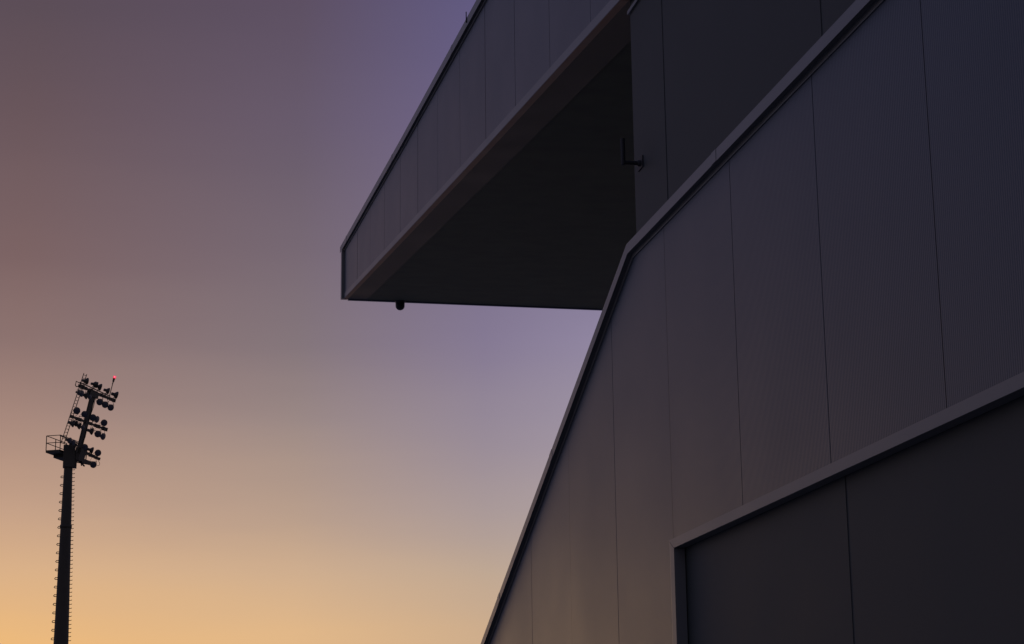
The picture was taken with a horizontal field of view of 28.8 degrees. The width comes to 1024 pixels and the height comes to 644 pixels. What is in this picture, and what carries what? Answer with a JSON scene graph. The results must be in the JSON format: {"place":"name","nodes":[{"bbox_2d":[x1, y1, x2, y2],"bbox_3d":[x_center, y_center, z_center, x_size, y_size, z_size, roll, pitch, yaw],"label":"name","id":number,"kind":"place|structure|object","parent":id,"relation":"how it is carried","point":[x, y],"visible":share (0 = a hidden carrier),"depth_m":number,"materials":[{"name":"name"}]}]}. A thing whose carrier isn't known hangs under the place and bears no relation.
{"place":"outdoors","nodes":[
{"label":"outdoors","id":0,"kind":"place"},
{"bbox_2d":[0,0,601,643],"label":"sky","id":1,"kind":"structure","parent":0,"point":[284,459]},
{"label":"ground","id":2,"kind":"structure","parent":0,"visible":0},
{"bbox_2d":[46,373,118,643],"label":"floodlight mast","id":3,"kind":"object","parent":2,"relation":"on","point":[70,456],"visible":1,"depth_m":161.97,"materials":[{"name":"metal"}]},
{"bbox_2d":[340,0,1023,643],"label":"stadium stand","id":4,"kind":"object","parent":2,"relation":"on","point":[786,260],"visible":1,"depth_m":8.07,"materials":[{"name":"metal"}]},
{"bbox_2d":[395,300,405,309],"bbox_3d":[-1.230,-0.183,21.909,0.120,0.111,0.120,2,-14,-11],"label":"dome camera","id":5,"kind":"object","parent":4,"relation":"hanging from","point":[400,304],"visible":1,"depth_m":21.87,"materials":[{"name":"black plastic"}]},
{"bbox_2d":[620,138,643,171],"bbox_3d":[0.594,-0.838,9.929,0.105,0.155,0.086,2,-14,-11],"label":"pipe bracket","id":6,"kind":"object","parent":4,"relation":"attached to","point":[639,163],"visible":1,"depth_m":9.91,"materials":[{"name":"black metal"}]}
]}

